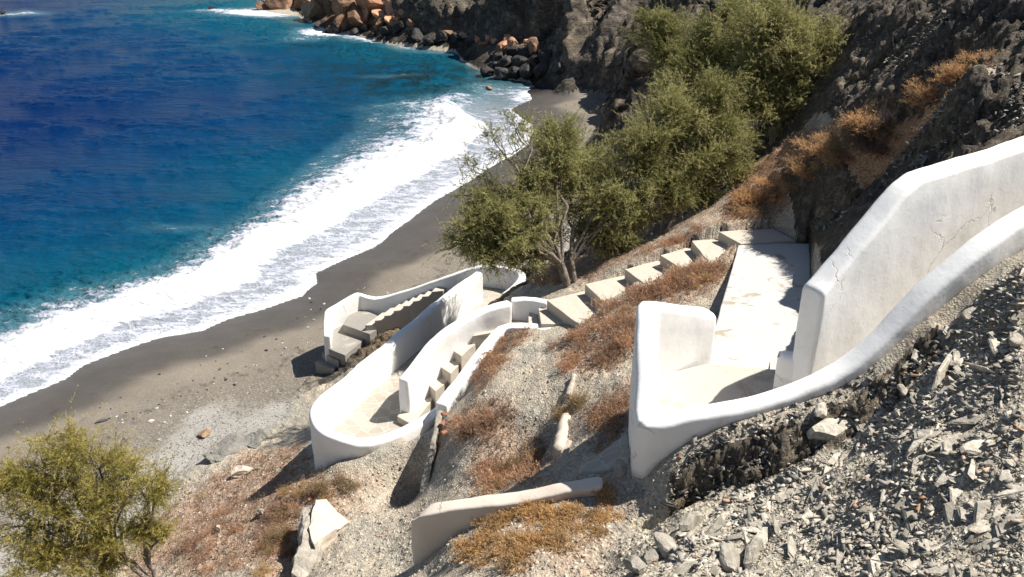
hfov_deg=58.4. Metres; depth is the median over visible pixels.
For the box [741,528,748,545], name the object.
slate shard
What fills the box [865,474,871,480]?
slate shard
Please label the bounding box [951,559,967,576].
slate shard
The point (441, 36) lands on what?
shore boulder
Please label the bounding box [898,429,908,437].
slate shard
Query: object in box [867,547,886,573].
slate shard
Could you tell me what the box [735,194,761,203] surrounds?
dry shrub
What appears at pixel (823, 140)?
grass tuft
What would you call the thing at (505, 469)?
dry shrub
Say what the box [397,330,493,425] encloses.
narrow steps
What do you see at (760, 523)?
slate shard
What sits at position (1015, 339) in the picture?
pale rock
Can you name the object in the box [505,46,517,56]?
shore boulder
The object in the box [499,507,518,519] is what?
dry shrub
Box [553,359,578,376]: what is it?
dry shrub
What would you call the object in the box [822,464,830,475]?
slate shard
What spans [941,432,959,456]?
slate shard
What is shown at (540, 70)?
shore boulder
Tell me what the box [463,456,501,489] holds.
dry shrub
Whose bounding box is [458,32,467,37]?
shore boulder
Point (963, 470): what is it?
slate shard
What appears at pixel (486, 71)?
shore boulder
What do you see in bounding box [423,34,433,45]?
shore boulder
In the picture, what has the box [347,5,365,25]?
shore boulder
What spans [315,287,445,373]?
beach steps
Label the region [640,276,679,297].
dry shrub
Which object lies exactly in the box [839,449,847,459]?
slate shard
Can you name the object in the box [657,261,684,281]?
dry shrub
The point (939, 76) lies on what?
dry shrub
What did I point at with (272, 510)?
dry shrub
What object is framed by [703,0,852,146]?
tamarisk tree
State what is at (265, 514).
dry shrub
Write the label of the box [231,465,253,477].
rock
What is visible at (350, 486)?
grass tuft
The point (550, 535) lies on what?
dry shrub
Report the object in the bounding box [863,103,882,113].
grass tuft
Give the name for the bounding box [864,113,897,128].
dry shrub
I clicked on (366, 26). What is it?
shore boulder
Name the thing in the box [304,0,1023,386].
rocky bank
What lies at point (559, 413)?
grass tuft
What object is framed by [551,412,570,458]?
fallen pillar
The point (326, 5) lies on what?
shore boulder
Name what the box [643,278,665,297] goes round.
dry shrub
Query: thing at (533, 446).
dry shrub
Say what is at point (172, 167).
sea
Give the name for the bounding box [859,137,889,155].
dead bush
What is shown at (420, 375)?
wall
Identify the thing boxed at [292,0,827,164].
cliff
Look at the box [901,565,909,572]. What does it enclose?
slate shard
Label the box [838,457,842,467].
slate shard
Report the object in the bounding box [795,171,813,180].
dry shrub
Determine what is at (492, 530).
dry shrub
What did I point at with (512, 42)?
shore boulder
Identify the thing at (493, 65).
shore boulder
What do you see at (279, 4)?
shore boulder
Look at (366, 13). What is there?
shore boulder
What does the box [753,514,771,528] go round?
slate shard
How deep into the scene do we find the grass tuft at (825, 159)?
16.24 m
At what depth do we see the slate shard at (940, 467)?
8.10 m
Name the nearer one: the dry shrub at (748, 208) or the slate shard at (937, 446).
the slate shard at (937, 446)
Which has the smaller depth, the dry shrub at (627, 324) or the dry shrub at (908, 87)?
the dry shrub at (627, 324)
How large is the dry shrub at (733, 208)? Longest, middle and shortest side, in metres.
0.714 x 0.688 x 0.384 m
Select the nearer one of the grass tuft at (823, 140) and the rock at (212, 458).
the grass tuft at (823, 140)
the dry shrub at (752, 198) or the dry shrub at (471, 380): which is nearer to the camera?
the dry shrub at (471, 380)
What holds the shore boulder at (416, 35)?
on the cliff
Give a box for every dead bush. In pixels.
[834,125,861,148]
[836,122,875,147]
[839,140,889,155]
[841,133,890,163]
[854,113,892,134]
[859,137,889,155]
[860,111,908,130]
[865,122,903,142]
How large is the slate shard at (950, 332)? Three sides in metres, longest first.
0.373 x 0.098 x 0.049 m
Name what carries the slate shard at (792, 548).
on the scree slope
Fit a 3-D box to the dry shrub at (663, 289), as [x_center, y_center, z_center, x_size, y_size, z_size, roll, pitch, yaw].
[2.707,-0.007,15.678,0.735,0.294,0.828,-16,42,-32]
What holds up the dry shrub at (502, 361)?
on the hillside
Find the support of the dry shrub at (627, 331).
on the hillside
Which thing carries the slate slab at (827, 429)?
on the rock bank at (742, 451)
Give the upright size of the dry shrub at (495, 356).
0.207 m
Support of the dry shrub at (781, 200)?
on the hillside
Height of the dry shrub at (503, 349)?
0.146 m
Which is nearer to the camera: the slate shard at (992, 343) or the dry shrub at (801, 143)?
the slate shard at (992, 343)
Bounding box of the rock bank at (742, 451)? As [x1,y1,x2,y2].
[668,325,945,516]
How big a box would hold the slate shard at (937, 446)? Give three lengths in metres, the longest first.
0.526 x 0.123 x 0.031 m
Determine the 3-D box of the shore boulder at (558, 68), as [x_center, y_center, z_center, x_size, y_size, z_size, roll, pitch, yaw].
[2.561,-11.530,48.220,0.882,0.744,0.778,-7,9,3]
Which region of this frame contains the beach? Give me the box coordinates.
[0,46,607,576]
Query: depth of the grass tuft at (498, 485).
12.29 m
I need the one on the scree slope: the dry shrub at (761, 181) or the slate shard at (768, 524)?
the slate shard at (768, 524)
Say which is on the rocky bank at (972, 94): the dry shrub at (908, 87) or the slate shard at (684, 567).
the dry shrub at (908, 87)
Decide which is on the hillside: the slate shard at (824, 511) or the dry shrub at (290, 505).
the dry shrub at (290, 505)
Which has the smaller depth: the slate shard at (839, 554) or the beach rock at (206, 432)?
the slate shard at (839, 554)
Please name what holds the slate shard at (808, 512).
on the scree slope
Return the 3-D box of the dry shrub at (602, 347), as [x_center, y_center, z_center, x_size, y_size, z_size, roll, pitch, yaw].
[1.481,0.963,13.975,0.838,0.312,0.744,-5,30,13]
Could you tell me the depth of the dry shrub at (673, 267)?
16.16 m
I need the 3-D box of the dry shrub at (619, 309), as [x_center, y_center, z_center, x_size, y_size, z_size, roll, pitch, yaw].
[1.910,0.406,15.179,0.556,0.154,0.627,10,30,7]
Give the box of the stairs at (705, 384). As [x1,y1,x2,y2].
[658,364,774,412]
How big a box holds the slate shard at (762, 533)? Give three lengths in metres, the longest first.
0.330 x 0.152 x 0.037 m
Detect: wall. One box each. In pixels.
[309,272,482,470]
[323,265,525,360]
[399,297,547,412]
[420,410,443,494]
[436,323,550,415]
[628,206,1023,478]
[773,136,1023,388]
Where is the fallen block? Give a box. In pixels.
[257,508,265,515]
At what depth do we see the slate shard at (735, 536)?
8.53 m
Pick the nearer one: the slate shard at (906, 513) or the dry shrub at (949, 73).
the slate shard at (906, 513)
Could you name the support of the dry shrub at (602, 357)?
on the hillside
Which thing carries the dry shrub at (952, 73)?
on the rocky bank at (972, 94)
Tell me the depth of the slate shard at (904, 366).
9.56 m
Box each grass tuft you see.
[246,559,275,576]
[254,536,273,554]
[260,544,276,556]
[261,528,278,541]
[265,534,291,549]
[270,521,295,540]
[271,505,292,522]
[274,503,288,515]
[275,483,293,499]
[281,544,296,558]
[284,485,305,500]
[298,479,319,497]
[308,475,337,496]
[314,480,333,498]
[316,492,335,505]
[325,489,337,498]
[331,472,347,484]
[335,472,365,495]
[485,476,508,488]
[489,479,508,490]
[492,448,523,472]
[516,447,539,464]
[519,444,544,464]
[545,402,578,425]
[550,404,569,419]
[559,386,591,412]
[566,391,590,410]
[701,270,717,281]
[757,182,781,202]
[795,152,807,163]
[807,160,820,170]
[814,134,832,150]
[815,150,841,169]
[817,139,849,158]
[823,137,840,144]
[837,115,860,134]
[862,113,889,136]
[863,98,886,108]
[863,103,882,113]
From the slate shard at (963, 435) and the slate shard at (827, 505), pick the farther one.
the slate shard at (827, 505)
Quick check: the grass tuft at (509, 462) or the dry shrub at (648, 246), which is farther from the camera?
the dry shrub at (648, 246)
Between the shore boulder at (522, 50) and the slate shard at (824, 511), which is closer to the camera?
the slate shard at (824, 511)
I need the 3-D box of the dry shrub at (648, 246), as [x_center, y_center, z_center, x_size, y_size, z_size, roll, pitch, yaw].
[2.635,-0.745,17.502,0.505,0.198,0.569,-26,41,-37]
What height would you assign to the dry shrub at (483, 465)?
0.282 m
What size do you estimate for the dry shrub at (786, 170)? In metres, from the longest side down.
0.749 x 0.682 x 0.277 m
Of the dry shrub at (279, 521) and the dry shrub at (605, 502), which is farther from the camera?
the dry shrub at (279, 521)
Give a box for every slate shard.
[670,561,696,575]
[703,516,723,536]
[710,560,717,575]
[724,533,747,539]
[731,543,740,547]
[736,491,755,501]
[738,527,759,532]
[740,549,744,568]
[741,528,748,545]
[747,505,755,519]
[747,521,765,527]
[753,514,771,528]
[756,527,767,543]
[765,518,776,526]
[772,512,779,532]
[775,487,786,503]
[787,529,796,557]
[788,487,803,494]
[792,514,816,518]
[800,509,812,524]
[806,476,819,503]
[807,476,821,485]
[809,494,814,502]
[813,503,823,510]
[821,503,833,507]
[821,506,827,519]
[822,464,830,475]
[827,452,840,464]
[836,534,844,566]
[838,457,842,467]
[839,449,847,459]
[844,559,848,568]
[845,539,853,543]
[855,421,866,430]
[856,441,861,452]
[859,506,876,511]
[861,453,876,462]
[863,521,869,528]
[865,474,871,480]
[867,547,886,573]
[868,423,875,434]
[868,512,874,521]
[879,489,887,506]
[886,537,908,555]
[887,517,903,539]
[894,408,901,416]
[894,494,905,512]
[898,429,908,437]
[898,432,909,453]
[900,502,916,535]
[900,528,908,539]
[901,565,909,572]
[902,360,912,368]
[903,557,922,572]
[906,430,931,456]
[907,537,919,541]
[910,391,916,403]
[910,452,926,477]
[911,349,921,364]
[914,427,942,438]
[915,563,953,574]
[920,468,925,481]
[924,542,929,552]
[927,379,958,406]
[927,434,954,451]
[932,354,952,390]
[934,470,956,486]
[937,464,946,472]
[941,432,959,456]
[942,501,954,525]
[943,325,949,334]
[945,325,956,338]
[945,413,983,423]
[948,566,954,576]
[949,487,961,504]
[950,345,966,364]
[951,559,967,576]
[953,364,961,377]
[957,432,974,440]
[957,506,971,522]
[958,538,968,548]
[959,440,987,455]
[960,466,967,478]
[960,472,966,485]
[961,304,978,321]
[963,362,993,373]
[965,533,981,543]
[967,458,977,482]
[967,498,974,508]
[969,519,992,533]
[969,538,1008,552]
[970,563,973,576]
[973,500,991,522]
[978,448,991,451]
[981,459,994,465]
[985,434,997,439]
[987,330,1000,339]
[987,338,999,356]
[987,441,996,445]
[992,504,1005,515]
[993,485,1023,498]
[994,516,1000,524]
[995,508,1022,536]
[998,381,1004,399]
[999,465,1012,487]
[1004,458,1012,471]
[1007,313,1021,325]
[1009,312,1023,320]
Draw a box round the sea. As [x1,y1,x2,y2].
[0,0,533,405]
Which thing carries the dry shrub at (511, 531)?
on the hillside
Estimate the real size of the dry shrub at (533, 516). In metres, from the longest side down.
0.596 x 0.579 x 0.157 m
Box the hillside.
[56,5,1023,576]
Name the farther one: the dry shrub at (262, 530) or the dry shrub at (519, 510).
the dry shrub at (262, 530)
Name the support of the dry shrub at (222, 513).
on the hillside
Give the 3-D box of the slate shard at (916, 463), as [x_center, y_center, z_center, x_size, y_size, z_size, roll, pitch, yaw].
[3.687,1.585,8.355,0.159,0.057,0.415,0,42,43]
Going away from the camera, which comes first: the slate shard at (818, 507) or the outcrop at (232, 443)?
the slate shard at (818, 507)
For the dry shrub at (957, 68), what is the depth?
14.26 m
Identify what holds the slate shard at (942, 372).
on the scree slope
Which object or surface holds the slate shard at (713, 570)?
on the scree slope
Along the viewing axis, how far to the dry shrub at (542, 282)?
19.05 m
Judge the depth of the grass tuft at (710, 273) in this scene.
15.54 m
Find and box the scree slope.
[618,278,1023,576]
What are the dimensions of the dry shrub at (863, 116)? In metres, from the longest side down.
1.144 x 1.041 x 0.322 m
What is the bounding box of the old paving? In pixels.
[575,433,628,473]
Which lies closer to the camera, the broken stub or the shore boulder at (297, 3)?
the broken stub
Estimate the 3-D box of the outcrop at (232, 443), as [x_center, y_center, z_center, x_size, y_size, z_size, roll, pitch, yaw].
[-5.722,3.233,18.909,1.018,0.285,0.720,-8,41,-28]
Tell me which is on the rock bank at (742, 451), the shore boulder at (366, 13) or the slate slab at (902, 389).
the slate slab at (902, 389)
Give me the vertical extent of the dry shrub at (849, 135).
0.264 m
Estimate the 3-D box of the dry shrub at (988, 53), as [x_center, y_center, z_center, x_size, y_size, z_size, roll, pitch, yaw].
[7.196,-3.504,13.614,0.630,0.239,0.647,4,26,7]
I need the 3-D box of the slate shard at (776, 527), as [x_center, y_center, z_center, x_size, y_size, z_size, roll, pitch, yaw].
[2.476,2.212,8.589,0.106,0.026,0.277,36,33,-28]
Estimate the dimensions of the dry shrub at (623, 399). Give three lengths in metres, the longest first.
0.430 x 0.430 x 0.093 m
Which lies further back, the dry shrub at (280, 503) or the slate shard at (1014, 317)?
the dry shrub at (280, 503)
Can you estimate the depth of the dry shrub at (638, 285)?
16.23 m
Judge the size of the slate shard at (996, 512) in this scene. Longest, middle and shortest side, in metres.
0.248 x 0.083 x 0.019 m
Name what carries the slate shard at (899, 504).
on the scree slope
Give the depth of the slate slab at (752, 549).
8.25 m
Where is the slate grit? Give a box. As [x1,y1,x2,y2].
[656,261,1023,576]
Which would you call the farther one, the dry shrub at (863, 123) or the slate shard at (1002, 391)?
the dry shrub at (863, 123)
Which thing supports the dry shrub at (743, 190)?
on the hillside
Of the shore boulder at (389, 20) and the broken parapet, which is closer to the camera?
the broken parapet
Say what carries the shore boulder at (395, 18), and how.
on the cliff
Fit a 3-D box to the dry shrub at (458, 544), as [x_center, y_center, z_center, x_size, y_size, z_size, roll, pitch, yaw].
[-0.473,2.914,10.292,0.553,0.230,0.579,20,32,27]
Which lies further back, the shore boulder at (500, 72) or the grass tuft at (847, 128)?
the shore boulder at (500, 72)
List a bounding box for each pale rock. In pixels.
[570,476,578,480]
[614,459,625,478]
[622,555,645,574]
[644,548,658,564]
[653,532,676,557]
[719,542,740,572]
[1008,331,1023,346]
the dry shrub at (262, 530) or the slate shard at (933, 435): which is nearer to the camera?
the slate shard at (933, 435)
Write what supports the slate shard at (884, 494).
on the scree slope
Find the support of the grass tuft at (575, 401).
on the hillside
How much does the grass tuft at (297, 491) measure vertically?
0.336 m
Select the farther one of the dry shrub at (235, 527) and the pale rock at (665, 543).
the dry shrub at (235, 527)
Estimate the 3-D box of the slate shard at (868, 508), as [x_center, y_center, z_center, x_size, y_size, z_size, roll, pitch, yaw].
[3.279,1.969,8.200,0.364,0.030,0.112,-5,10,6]
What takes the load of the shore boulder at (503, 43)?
on the cliff
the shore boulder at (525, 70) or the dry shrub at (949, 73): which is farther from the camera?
the shore boulder at (525, 70)
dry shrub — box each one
[176,529,204,558]
[176,535,199,556]
[190,551,208,562]
[191,512,209,523]
[196,560,216,576]
[197,522,215,537]
[197,537,217,552]
[208,515,230,535]
[211,504,225,519]
[214,504,234,516]
[223,524,241,537]
[226,518,246,533]
[229,558,243,570]
[251,521,269,536]
[251,533,276,552]
[257,506,273,522]
[260,500,282,520]
[265,520,280,531]
[268,515,288,526]
[273,498,287,512]
[275,544,294,557]
[281,498,303,513]
[440,407,474,443]
[442,411,474,442]
[444,531,478,562]
[452,425,467,443]
[457,416,480,437]
[458,414,495,433]
[461,415,496,446]
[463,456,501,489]
[463,528,507,561]
[464,376,477,385]
[464,404,490,428]
[464,546,495,572]
[470,406,501,427]
[470,453,522,482]
[470,515,491,526]
[471,369,483,378]
[471,466,516,495]
[471,475,506,494]
[471,522,505,545]
[474,457,515,484]
[476,511,507,533]
[477,357,489,367]
[477,376,494,385]
[483,363,501,376]
[484,351,513,366]
[487,458,526,479]
[487,508,519,528]
[488,532,524,560]
[489,403,514,426]
[489,551,522,576]
[490,530,506,546]
[491,353,509,365]
[496,528,526,547]
[497,342,509,354]
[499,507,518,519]
[502,541,548,574]
[503,531,522,547]
[505,448,542,474]
[506,530,545,554]
[507,522,554,556]
[510,458,540,482]
[511,329,531,339]
[511,338,525,345]
[511,495,550,518]
[511,503,529,519]
[513,435,546,456]
[519,450,545,471]
[519,500,559,526]
[525,529,565,548]
[526,273,539,285]
[526,500,542,517]
[530,272,551,283]
[530,505,551,516]
[534,499,577,522]
[534,510,578,533]
[537,278,549,287]
[538,526,587,559]
[539,523,573,550]
[540,518,568,533]
[543,339,559,352]
[545,274,561,285]
[546,265,558,274]
[547,277,561,284]
[552,360,575,371]
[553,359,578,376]
[555,348,589,367]
[559,499,585,520]
[560,502,586,521]
[561,501,582,516]
[561,518,579,533]
[565,335,598,353]
[566,325,592,344]
[567,328,589,342]
[568,518,594,538]
[577,522,604,543]
[579,314,605,332]
[579,506,606,521]
[581,402,602,420]
[585,294,623,313]
[585,338,630,363]
[585,413,602,429]
[586,517,615,536]
[587,322,609,336]
[587,509,613,524]
[589,347,621,371]
[590,406,610,426]
[590,477,624,505]
[594,398,628,417]
[594,496,616,511]
[596,411,627,437]
[596,507,626,522]
[598,395,619,410]
[600,326,633,339]
[601,313,622,327]
[602,315,615,327]
[602,409,624,425]
[607,392,623,404]
[607,419,624,435]
[608,312,634,330]
[608,325,634,348]
[610,316,635,332]
[610,397,629,415]
[612,311,635,325]
[613,305,633,319]
[613,330,634,353]
[614,283,650,304]
[615,393,629,404]
[622,284,650,297]
[623,281,645,296]
[636,244,661,254]
[639,293,657,299]
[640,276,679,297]
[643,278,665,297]
[647,276,680,296]
[653,273,685,294]
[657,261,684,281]
[658,263,689,281]
[663,239,688,247]
[672,269,692,279]
[674,234,691,242]
[675,267,701,289]
[678,279,697,288]
[684,260,714,275]
[685,261,701,273]
[685,269,725,290]
[686,223,702,233]
[695,258,715,272]
[700,260,731,274]
[709,261,731,272]
[725,184,758,206]
[728,198,752,214]
[730,185,766,207]
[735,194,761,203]
[735,204,770,219]
[736,206,765,217]
[739,191,764,203]
[747,175,777,189]
[748,190,769,200]
[759,183,789,198]
[768,189,790,205]
[771,171,786,186]
[776,152,804,167]
[784,166,797,177]
[785,133,813,154]
[786,160,814,183]
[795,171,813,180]
[803,139,828,156]
[807,131,828,140]
[812,140,836,158]
[821,130,838,145]
[824,147,856,164]
[836,130,867,144]
[838,109,886,127]
[839,107,868,127]
[843,105,896,139]
[848,109,885,130]
[848,125,893,143]
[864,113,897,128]
[897,95,927,107]
[899,81,926,93]
[902,74,932,92]
[905,85,938,103]
[913,90,932,101]
[915,79,942,103]
[924,61,953,81]
[926,75,960,84]
[934,59,961,78]
[940,58,967,80]
[940,61,971,75]
[940,64,962,80]
[956,48,980,63]
[972,44,1003,60]
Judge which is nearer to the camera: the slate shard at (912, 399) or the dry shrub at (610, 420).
the slate shard at (912, 399)
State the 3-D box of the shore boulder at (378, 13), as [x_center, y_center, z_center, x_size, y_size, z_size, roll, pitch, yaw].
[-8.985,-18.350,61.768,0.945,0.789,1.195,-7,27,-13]
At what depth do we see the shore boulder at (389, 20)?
60.17 m
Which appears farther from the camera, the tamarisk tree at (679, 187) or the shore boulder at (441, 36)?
the shore boulder at (441, 36)
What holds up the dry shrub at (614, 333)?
on the hillside
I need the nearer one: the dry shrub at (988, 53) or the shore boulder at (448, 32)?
the dry shrub at (988, 53)
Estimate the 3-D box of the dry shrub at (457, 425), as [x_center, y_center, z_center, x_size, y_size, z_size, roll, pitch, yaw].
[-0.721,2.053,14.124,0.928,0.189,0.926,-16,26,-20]
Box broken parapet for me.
[411,477,602,566]
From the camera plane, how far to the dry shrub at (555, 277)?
18.71 m
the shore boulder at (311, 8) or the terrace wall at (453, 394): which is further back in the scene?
the shore boulder at (311, 8)
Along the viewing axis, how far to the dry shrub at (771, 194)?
17.47 m
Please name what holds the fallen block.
on the hillside
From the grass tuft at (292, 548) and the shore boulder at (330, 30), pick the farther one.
the shore boulder at (330, 30)
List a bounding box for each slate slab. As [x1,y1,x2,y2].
[678,511,704,531]
[743,535,762,568]
[806,418,852,440]
[814,402,826,417]
[897,384,907,395]
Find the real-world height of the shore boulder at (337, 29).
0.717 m
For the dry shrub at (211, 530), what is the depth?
14.82 m
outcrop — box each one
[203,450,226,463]
[211,432,251,455]
[244,427,271,447]
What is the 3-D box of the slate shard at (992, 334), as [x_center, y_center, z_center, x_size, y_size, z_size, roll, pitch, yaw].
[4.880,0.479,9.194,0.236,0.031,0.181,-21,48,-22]
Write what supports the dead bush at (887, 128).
on the hillside
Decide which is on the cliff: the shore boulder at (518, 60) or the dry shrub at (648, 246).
the shore boulder at (518, 60)
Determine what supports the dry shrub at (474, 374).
on the hillside
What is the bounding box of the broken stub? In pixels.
[291,499,348,576]
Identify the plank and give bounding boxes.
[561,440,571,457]
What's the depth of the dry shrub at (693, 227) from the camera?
17.48 m
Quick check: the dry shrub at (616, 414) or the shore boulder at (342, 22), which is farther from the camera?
the shore boulder at (342, 22)
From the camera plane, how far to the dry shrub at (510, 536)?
10.01 m
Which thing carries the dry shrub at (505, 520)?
on the hillside
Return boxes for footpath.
[711,243,809,369]
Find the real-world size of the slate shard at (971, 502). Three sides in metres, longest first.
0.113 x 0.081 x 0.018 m
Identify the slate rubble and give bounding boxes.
[659,266,1023,576]
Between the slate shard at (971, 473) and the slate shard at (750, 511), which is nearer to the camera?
the slate shard at (971, 473)
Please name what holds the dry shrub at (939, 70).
on the rocky bank at (972, 94)
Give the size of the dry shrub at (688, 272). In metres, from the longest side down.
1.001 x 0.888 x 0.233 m
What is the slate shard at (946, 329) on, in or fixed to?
on the slate shard at (950, 332)
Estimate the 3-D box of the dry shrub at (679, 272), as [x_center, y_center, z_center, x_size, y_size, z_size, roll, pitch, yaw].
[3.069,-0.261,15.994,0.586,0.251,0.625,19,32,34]
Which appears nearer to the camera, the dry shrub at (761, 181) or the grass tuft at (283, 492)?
the grass tuft at (283, 492)
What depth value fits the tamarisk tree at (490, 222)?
17.82 m
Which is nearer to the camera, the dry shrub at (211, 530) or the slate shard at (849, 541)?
the slate shard at (849, 541)
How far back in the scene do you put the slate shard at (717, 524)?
8.76 m
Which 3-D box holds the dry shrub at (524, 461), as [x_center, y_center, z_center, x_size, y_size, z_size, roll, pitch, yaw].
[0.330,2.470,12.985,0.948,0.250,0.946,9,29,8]
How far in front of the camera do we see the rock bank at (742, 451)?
9.65 m
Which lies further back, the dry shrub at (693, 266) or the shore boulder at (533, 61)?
the shore boulder at (533, 61)
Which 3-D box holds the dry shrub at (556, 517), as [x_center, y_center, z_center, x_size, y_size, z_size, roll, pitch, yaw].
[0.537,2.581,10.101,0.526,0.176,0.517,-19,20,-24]
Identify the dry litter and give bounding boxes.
[126,44,999,576]
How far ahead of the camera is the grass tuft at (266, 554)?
13.60 m
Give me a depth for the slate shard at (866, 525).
8.01 m
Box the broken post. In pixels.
[565,373,575,397]
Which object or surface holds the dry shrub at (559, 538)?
on the hillside
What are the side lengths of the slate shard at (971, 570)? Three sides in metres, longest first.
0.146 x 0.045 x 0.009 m
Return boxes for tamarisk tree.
[0,384,214,576]
[420,94,669,288]
[591,57,767,234]
[605,0,708,177]
[639,0,764,177]
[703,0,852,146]
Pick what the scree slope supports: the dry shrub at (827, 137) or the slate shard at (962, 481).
the slate shard at (962, 481)
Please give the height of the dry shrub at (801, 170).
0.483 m
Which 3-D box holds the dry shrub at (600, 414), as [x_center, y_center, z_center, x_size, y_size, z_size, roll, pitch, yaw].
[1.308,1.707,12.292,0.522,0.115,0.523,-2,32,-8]
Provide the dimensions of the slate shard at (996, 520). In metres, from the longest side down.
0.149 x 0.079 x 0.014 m
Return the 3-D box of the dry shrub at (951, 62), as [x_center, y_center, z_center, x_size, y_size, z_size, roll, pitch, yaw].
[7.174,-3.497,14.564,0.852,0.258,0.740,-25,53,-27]
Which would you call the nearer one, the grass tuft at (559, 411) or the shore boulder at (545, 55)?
the grass tuft at (559, 411)
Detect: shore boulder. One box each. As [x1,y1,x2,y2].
[256,1,268,9]
[265,0,291,9]
[293,0,306,7]
[300,0,321,19]
[314,21,320,26]
[316,0,331,12]
[327,25,338,33]
[332,0,356,15]
[332,24,341,32]
[333,14,349,30]
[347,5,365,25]
[350,28,357,34]
[356,0,382,14]
[361,9,369,20]
[361,23,371,30]
[371,9,384,18]
[374,18,384,30]
[380,26,388,34]
[384,0,392,14]
[384,15,394,25]
[391,16,400,21]
[392,20,405,33]
[398,9,403,15]
[405,18,414,26]
[410,28,422,42]
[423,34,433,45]
[435,30,447,42]
[443,30,452,37]
[450,32,464,43]
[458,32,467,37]
[466,40,474,47]
[475,35,479,42]
[478,41,487,48]
[480,65,494,76]
[485,34,491,41]
[490,62,496,69]
[491,38,497,43]
[493,52,502,61]
[494,67,508,79]
[496,44,503,52]
[497,56,511,67]
[498,40,506,47]
[504,34,510,39]
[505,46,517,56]
[507,37,517,46]
[507,66,519,79]
[511,55,527,66]
[517,46,531,57]
[519,62,533,78]
[526,54,538,67]
[528,37,540,55]
[532,61,548,78]
[538,49,552,62]
[552,62,564,75]
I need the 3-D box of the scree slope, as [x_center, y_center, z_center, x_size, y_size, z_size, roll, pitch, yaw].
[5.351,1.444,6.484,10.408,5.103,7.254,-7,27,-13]
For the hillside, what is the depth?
14.30 m
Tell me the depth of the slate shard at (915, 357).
9.57 m
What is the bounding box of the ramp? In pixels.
[334,287,505,437]
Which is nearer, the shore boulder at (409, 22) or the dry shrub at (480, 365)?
the dry shrub at (480, 365)
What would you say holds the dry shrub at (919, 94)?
on the rocky bank at (972, 94)
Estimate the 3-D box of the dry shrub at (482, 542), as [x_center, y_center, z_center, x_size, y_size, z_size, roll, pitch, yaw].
[-0.280,2.857,10.127,0.552,0.195,0.536,1,26,1]
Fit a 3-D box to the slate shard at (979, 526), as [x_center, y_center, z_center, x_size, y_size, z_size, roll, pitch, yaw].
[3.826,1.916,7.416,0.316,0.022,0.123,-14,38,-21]
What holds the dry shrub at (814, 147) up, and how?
on the hillside
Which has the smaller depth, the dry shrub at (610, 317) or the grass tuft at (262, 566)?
the grass tuft at (262, 566)
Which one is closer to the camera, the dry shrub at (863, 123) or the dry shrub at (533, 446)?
the dry shrub at (533, 446)
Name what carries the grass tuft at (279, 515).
on the hillside
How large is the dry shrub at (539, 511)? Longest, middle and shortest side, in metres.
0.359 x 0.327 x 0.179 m
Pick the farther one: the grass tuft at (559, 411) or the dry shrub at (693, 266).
the dry shrub at (693, 266)
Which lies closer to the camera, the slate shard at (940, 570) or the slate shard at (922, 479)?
the slate shard at (940, 570)
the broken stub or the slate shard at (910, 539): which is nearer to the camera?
the slate shard at (910, 539)
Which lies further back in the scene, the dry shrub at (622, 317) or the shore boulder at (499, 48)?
the shore boulder at (499, 48)
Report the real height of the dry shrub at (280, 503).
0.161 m
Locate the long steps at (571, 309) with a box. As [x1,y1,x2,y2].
[511,229,794,328]
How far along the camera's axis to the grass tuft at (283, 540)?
13.81 m
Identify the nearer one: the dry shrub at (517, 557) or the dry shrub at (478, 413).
the dry shrub at (517, 557)
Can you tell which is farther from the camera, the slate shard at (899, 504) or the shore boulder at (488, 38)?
the shore boulder at (488, 38)
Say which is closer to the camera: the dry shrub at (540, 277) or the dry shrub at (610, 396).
the dry shrub at (610, 396)
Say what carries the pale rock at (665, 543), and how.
on the scree slope
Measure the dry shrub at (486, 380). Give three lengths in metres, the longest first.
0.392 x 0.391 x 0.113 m
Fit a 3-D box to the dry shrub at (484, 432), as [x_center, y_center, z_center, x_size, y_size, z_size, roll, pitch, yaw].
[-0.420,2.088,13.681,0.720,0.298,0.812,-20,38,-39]
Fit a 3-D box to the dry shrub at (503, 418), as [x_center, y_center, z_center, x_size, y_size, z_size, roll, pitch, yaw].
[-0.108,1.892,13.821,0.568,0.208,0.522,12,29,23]
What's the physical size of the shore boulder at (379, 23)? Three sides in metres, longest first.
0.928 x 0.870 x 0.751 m
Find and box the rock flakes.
[661,1,1023,517]
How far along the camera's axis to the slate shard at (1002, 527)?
7.34 m
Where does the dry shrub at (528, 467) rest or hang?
on the hillside
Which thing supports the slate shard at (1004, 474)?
on the scree slope
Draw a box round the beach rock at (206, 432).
[197,428,210,437]
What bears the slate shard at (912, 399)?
on the scree slope
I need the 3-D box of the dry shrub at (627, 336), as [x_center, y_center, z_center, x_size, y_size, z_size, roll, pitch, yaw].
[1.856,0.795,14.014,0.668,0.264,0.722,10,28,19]
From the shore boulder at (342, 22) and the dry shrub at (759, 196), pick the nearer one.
the dry shrub at (759, 196)
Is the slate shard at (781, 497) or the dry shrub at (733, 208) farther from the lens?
the dry shrub at (733, 208)
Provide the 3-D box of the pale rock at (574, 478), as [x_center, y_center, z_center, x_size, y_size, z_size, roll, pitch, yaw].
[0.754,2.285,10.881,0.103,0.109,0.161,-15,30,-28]
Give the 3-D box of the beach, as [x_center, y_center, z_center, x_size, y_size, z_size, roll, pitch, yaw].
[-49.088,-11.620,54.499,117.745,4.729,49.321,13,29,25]
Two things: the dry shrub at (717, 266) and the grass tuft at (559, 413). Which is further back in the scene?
the dry shrub at (717, 266)
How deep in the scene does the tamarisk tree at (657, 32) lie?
24.62 m
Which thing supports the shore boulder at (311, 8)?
on the cliff
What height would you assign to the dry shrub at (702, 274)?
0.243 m
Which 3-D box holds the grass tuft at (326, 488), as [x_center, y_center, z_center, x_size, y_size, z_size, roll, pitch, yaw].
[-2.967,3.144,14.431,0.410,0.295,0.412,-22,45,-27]

